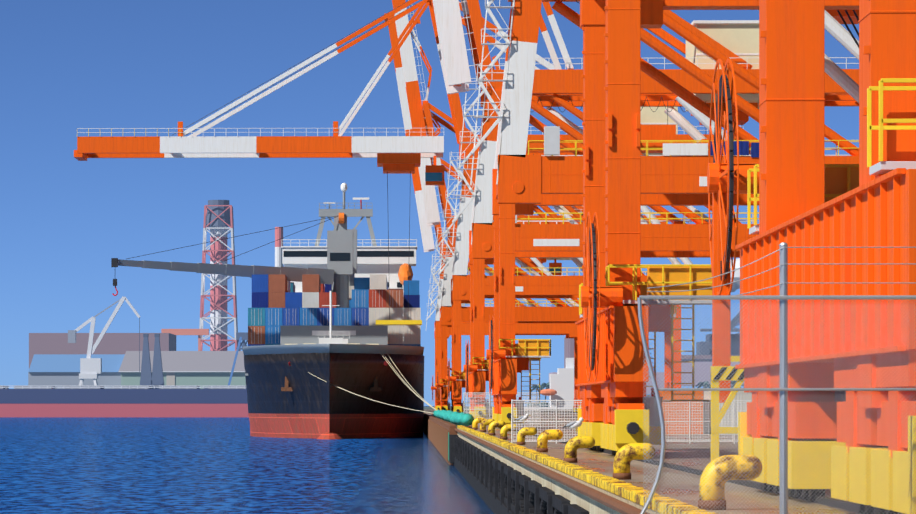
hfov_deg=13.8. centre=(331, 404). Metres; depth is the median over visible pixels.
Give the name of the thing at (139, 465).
harbour water
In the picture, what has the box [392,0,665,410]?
crane
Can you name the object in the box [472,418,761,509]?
bollards
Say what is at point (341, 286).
ship superstructure
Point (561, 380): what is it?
buildings
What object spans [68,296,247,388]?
harbour cranes
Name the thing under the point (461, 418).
net bundles
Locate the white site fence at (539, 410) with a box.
[464,392,751,443]
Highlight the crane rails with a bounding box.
[426,410,898,513]
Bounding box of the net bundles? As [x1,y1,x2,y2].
[432,410,473,425]
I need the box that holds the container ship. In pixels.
[243,344,423,438]
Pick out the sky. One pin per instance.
(66, 66)
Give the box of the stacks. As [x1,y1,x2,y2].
[199,200,282,350]
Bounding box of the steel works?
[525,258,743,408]
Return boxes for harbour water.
[0,406,493,513]
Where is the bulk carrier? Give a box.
[0,385,248,416]
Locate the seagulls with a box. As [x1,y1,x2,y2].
[514,414,583,432]
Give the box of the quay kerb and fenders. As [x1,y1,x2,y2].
[424,413,717,513]
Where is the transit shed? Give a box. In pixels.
[28,333,245,388]
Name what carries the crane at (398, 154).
on the quay deck
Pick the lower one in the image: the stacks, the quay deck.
the quay deck
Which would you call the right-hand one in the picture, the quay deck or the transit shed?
the quay deck
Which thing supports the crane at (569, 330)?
on the quay deck
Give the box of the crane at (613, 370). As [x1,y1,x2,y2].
[575,0,858,454]
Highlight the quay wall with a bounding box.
[423,415,657,513]
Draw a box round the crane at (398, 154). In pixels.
[74,0,736,412]
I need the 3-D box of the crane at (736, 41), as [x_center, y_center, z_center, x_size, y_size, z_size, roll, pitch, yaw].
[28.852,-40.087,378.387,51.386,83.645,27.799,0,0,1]
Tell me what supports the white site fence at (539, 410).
on the quay deck
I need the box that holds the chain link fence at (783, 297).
[637,242,915,513]
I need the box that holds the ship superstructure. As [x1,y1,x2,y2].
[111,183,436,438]
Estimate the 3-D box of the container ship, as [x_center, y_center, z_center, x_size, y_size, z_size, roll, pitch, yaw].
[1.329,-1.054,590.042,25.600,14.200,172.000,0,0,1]
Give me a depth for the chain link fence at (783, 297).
49.86 m
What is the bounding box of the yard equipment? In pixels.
[659,356,751,433]
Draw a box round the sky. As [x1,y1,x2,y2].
[0,0,858,405]
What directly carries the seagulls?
on the bollards
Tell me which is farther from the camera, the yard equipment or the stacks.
the stacks
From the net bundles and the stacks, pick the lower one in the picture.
the net bundles
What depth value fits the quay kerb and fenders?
126.37 m
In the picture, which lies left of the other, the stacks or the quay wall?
the stacks
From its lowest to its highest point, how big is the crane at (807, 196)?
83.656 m
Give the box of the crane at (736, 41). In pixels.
[433,0,858,418]
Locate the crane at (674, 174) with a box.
[470,0,858,427]
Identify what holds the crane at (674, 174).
on the quay deck
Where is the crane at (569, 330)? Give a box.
[384,13,581,412]
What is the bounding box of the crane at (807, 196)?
[707,0,915,513]
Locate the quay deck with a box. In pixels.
[424,409,859,513]

